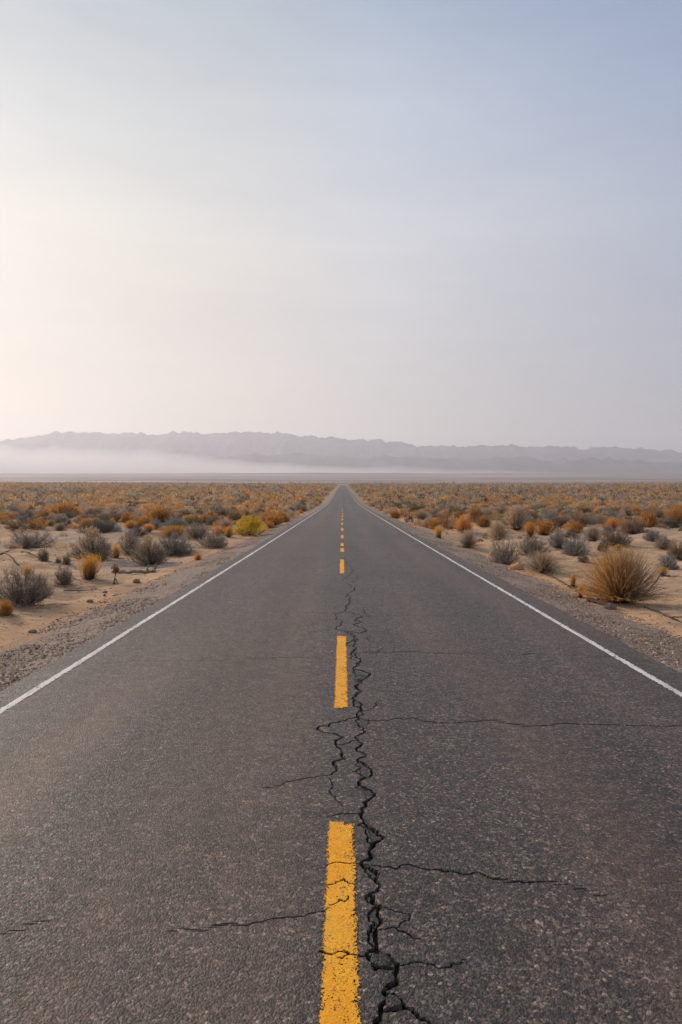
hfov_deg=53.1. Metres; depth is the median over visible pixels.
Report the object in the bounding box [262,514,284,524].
orange shrub
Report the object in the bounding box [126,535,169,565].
grey shrub
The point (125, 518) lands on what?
orange shrub
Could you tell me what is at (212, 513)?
orange shrub
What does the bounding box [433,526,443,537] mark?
golden grass tuft
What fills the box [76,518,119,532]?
dark shrub
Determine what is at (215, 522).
orange shrub
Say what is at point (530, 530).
orange shrub
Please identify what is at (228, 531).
golden grass tuft
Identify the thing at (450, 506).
tan shrub
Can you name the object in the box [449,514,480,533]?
orange shrub
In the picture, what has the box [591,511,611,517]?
brown shrub
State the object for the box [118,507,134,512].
dark shrub
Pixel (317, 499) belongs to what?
yellow shrub
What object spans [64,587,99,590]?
dead branch
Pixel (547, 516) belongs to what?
grey shrub
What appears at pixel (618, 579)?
golden brown shrub
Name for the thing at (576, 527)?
orange shrub
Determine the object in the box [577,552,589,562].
dark shrub
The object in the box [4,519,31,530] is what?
brown shrub
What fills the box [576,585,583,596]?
golden grass tuft
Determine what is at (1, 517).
orange shrub
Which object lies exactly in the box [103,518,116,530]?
dark shrub
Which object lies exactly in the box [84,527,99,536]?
grey shrub
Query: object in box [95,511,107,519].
tan shrub
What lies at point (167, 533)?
orange shrub
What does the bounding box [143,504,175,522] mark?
orange shrub
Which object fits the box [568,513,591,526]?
brown shrub
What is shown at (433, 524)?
orange shrub
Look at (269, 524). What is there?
orange shrub
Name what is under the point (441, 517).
brown shrub
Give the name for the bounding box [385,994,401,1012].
asphalt fragment
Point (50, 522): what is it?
olive shrub
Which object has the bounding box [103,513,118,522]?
olive shrub
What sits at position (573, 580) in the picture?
golden grass tuft
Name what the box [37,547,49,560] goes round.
dark shrub
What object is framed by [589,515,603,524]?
brown shrub
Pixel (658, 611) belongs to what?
dead branch
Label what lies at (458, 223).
sky
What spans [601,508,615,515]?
grey shrub
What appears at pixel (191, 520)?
olive shrub
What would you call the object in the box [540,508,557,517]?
grey shrub
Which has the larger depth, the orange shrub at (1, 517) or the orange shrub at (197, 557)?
the orange shrub at (1, 517)
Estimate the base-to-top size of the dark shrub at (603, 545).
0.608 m
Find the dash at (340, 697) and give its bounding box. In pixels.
[334,636,347,707]
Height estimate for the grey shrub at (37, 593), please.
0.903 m
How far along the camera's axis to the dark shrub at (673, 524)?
49.89 m
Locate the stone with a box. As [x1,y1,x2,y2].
[603,603,616,609]
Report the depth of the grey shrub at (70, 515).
57.91 m
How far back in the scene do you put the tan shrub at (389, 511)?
73.56 m
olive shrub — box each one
[47,520,54,525]
[61,553,70,564]
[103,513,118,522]
[178,509,193,515]
[184,514,203,525]
[389,502,401,507]
[408,501,425,511]
[578,505,591,512]
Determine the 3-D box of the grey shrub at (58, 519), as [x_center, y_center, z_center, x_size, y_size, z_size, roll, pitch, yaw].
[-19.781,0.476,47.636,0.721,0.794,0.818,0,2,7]
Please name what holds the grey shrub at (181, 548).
on the desert ground
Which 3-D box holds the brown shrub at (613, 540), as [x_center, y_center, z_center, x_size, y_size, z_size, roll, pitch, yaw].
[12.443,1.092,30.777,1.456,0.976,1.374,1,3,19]
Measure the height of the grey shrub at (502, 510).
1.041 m
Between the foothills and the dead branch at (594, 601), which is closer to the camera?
the dead branch at (594, 601)
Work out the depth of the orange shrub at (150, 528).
39.57 m
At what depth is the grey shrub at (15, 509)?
69.65 m
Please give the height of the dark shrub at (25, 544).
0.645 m
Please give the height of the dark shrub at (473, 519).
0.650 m
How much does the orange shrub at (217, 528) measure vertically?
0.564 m
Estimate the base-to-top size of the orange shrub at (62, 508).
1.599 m
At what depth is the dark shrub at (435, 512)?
64.60 m
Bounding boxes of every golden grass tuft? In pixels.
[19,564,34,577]
[74,552,105,579]
[112,543,121,557]
[222,525,233,536]
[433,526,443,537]
[569,573,576,586]
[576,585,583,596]
[656,567,668,575]
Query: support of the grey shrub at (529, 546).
on the desert ground
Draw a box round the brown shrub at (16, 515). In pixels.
[12,509,35,518]
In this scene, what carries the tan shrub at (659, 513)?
on the desert ground
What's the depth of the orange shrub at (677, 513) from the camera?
62.06 m
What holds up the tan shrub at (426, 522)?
on the desert ground
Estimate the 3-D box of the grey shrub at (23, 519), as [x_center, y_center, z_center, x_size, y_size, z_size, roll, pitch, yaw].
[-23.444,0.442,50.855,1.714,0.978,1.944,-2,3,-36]
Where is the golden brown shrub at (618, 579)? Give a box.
[560,543,678,602]
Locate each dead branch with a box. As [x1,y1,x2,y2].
[0,549,17,564]
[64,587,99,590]
[118,563,156,573]
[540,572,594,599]
[586,594,608,604]
[643,562,671,595]
[644,606,681,622]
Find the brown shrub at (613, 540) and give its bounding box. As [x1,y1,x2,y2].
[600,526,633,546]
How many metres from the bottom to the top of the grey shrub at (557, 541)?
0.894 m
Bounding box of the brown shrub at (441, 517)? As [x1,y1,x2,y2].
[436,513,450,526]
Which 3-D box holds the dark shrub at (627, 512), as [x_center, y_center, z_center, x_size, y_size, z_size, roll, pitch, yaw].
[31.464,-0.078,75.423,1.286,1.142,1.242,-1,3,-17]
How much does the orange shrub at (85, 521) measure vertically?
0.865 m
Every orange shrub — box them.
[0,511,9,521]
[0,514,11,524]
[0,598,15,615]
[27,518,48,529]
[36,509,51,517]
[49,501,81,515]
[73,517,95,528]
[120,511,131,522]
[121,520,140,528]
[133,514,153,525]
[142,523,157,531]
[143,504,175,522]
[150,525,193,537]
[193,553,201,560]
[198,514,210,522]
[204,511,218,516]
[210,526,223,534]
[212,519,226,526]
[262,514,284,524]
[263,510,278,518]
[263,521,276,528]
[271,510,289,522]
[389,508,400,518]
[425,518,447,528]
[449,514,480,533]
[468,504,481,518]
[473,515,492,526]
[519,521,538,536]
[536,517,555,535]
[568,520,584,532]
[602,517,621,528]
[612,544,622,550]
[629,505,641,514]
[639,508,658,526]
[664,506,681,523]
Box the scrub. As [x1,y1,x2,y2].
[0,481,681,549]
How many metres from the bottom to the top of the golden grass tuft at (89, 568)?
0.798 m
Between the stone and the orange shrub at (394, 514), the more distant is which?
the orange shrub at (394, 514)
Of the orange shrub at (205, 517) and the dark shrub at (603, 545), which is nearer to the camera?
the dark shrub at (603, 545)
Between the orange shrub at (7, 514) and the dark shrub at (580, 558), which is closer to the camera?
the dark shrub at (580, 558)
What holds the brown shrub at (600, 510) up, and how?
on the desert ground
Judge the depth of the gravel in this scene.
11.43 m
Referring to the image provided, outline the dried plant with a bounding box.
[111,564,119,583]
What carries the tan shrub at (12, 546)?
on the desert ground
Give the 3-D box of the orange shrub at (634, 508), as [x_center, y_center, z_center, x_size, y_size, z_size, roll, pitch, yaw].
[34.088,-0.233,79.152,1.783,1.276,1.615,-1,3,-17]
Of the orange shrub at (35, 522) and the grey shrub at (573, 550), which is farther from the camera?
the orange shrub at (35, 522)
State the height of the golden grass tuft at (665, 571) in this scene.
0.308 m
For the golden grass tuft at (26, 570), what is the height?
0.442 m
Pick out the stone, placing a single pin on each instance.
(610, 606)
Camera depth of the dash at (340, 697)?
7.23 m
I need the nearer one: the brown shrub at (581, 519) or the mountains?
the brown shrub at (581, 519)
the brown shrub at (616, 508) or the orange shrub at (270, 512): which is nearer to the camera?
the orange shrub at (270, 512)
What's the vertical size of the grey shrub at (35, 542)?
1.101 m
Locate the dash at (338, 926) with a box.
[319,821,360,1023]
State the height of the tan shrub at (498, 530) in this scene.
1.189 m
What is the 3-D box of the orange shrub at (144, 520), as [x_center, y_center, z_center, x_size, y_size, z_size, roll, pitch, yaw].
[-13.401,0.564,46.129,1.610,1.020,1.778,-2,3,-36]
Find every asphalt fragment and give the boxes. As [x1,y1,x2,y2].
[370,954,390,970]
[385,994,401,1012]
[386,972,394,989]
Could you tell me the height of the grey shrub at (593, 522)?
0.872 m
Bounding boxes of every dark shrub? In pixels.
[21,508,33,518]
[22,535,30,548]
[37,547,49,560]
[55,556,61,562]
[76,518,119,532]
[83,508,97,517]
[102,510,120,519]
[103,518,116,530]
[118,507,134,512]
[125,524,149,536]
[201,515,225,525]
[214,506,228,516]
[429,509,443,515]
[468,515,478,522]
[563,530,578,537]
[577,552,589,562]
[596,540,609,550]
[623,508,631,515]
[659,515,681,527]
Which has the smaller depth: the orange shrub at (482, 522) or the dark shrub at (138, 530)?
the dark shrub at (138, 530)
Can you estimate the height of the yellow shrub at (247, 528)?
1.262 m
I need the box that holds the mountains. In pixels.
[0,431,681,465]
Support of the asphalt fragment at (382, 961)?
on the road
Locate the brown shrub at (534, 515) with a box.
[522,510,536,519]
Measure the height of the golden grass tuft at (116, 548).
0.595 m
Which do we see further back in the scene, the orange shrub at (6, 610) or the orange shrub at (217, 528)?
the orange shrub at (217, 528)
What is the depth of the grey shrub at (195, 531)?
33.36 m
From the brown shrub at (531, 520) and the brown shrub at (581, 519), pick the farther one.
the brown shrub at (531, 520)
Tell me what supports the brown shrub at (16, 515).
on the desert ground
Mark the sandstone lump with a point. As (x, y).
(513, 566)
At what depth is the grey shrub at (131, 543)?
26.70 m
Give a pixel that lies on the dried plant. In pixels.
(115, 570)
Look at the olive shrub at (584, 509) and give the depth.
82.91 m
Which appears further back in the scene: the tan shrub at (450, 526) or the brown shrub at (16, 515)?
the brown shrub at (16, 515)
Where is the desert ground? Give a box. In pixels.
[0,473,681,657]
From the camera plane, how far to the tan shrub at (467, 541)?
28.91 m
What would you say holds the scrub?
on the desert ground
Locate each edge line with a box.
[0,490,336,713]
[346,486,681,697]
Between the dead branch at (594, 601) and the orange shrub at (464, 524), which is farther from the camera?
the orange shrub at (464, 524)
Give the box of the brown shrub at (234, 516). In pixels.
[226,509,243,523]
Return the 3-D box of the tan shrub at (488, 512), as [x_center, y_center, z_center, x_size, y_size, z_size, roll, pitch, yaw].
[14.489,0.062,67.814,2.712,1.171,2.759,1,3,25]
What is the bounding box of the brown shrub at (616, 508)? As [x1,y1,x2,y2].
[610,506,622,510]
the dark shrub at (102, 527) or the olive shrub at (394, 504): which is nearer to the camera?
the dark shrub at (102, 527)
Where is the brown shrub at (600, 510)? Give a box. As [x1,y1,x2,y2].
[594,508,611,513]
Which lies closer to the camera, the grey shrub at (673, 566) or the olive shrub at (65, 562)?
the grey shrub at (673, 566)
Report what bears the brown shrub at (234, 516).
on the desert ground
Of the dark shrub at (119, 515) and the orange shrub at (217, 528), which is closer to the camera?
the orange shrub at (217, 528)
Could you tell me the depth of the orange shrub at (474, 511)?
58.03 m
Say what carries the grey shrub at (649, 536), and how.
on the desert ground
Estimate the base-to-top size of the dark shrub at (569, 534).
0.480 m
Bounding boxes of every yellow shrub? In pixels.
[232,514,267,535]
[312,497,322,502]
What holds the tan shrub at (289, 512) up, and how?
on the desert ground
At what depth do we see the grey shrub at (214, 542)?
28.33 m
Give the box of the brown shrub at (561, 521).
[551,515,567,526]
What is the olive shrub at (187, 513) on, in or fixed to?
on the desert ground
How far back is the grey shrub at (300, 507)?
92.56 m
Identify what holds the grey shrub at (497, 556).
on the desert ground
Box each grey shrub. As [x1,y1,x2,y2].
[0,562,59,608]
[2,526,57,548]
[5,504,21,512]
[15,512,37,523]
[51,563,75,584]
[53,515,63,523]
[58,510,76,517]
[67,526,116,560]
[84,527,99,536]
[117,527,141,554]
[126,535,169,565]
[131,511,144,521]
[149,518,162,528]
[157,529,195,555]
[162,516,188,527]
[181,520,213,537]
[196,527,228,548]
[292,503,307,510]
[488,536,522,564]
[497,507,506,514]
[516,534,551,555]
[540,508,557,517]
[541,512,558,521]
[547,528,567,547]
[561,534,592,555]
[585,518,600,526]
[599,524,613,534]
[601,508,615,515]
[641,528,660,541]
[653,534,672,548]
[656,553,679,569]
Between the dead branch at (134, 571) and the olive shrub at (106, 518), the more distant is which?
the olive shrub at (106, 518)
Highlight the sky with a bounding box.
[0,0,681,452]
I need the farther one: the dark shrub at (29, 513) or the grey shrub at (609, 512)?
the grey shrub at (609, 512)
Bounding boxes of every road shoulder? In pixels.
[0,485,338,691]
[346,485,681,672]
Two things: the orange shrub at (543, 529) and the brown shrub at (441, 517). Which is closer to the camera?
the orange shrub at (543, 529)
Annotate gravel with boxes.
[0,515,681,690]
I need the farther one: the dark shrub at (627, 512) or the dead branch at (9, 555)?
the dark shrub at (627, 512)
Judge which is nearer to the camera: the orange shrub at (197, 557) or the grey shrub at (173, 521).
the orange shrub at (197, 557)
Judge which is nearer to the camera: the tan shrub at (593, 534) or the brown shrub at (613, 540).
the brown shrub at (613, 540)
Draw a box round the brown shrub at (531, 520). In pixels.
[523,518,537,524]
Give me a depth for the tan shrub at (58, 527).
44.51 m
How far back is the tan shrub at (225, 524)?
38.43 m
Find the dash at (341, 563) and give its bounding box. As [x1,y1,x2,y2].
[339,559,343,572]
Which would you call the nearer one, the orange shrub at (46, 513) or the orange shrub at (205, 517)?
the orange shrub at (205, 517)
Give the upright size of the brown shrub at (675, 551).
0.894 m
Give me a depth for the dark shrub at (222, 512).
61.57 m
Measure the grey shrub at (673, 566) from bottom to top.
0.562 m
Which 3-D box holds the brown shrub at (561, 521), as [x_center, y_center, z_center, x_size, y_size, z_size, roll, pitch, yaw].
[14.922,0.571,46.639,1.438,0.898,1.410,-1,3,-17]
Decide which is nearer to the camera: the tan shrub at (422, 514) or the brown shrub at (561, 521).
the brown shrub at (561, 521)
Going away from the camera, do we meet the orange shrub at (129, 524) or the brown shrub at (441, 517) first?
the orange shrub at (129, 524)
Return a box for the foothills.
[0,453,681,473]
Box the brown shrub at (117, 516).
[109,513,121,520]
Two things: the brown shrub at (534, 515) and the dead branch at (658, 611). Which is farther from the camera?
the brown shrub at (534, 515)
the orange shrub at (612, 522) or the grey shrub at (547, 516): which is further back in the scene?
the grey shrub at (547, 516)
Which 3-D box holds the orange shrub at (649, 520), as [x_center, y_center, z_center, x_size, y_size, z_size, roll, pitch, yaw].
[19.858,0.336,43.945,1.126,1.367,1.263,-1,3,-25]
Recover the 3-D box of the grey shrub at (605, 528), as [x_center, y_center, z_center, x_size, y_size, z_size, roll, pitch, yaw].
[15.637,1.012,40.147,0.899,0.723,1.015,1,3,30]
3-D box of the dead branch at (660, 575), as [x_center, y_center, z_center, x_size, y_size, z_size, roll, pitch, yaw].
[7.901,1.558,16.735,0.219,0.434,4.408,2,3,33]
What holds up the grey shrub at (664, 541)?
on the desert ground
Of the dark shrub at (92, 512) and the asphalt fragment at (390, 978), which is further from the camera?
the dark shrub at (92, 512)
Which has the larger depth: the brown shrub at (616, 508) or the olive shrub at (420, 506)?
the brown shrub at (616, 508)
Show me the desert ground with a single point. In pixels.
(30, 620)
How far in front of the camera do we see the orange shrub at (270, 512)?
57.74 m
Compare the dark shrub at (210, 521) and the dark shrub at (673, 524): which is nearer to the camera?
the dark shrub at (210, 521)
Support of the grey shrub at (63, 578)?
on the desert ground
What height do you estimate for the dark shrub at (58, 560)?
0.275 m
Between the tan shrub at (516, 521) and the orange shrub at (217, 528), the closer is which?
the orange shrub at (217, 528)
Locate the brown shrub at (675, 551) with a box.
[666,539,681,559]
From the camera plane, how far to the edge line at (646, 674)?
9.38 m
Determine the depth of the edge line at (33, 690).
8.58 m
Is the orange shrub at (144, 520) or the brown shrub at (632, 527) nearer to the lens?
the brown shrub at (632, 527)
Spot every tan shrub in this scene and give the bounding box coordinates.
[3,543,22,548]
[52,522,67,530]
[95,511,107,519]
[213,517,235,532]
[280,508,298,516]
[385,506,399,514]
[409,509,431,519]
[420,516,434,526]
[442,504,454,508]
[444,522,458,529]
[453,528,482,547]
[482,507,493,515]
[482,519,512,539]
[501,503,529,529]
[517,550,564,571]
[579,524,605,540]
[652,508,666,517]
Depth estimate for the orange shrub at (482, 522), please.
47.61 m
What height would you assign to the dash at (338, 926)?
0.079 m
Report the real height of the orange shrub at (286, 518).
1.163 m
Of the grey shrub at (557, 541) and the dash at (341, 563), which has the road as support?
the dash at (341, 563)
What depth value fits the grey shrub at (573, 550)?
26.01 m
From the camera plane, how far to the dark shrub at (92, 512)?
56.41 m
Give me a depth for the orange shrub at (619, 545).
28.81 m
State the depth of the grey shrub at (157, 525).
42.87 m
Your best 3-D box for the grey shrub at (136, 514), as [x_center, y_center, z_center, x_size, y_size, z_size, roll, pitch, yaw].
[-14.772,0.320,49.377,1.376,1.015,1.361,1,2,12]
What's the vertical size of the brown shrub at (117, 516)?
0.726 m
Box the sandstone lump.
[509,563,524,569]
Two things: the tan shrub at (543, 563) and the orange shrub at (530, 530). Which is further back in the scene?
the orange shrub at (530, 530)
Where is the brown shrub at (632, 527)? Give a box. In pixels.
[619,517,648,533]
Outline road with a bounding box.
[0,485,681,1023]

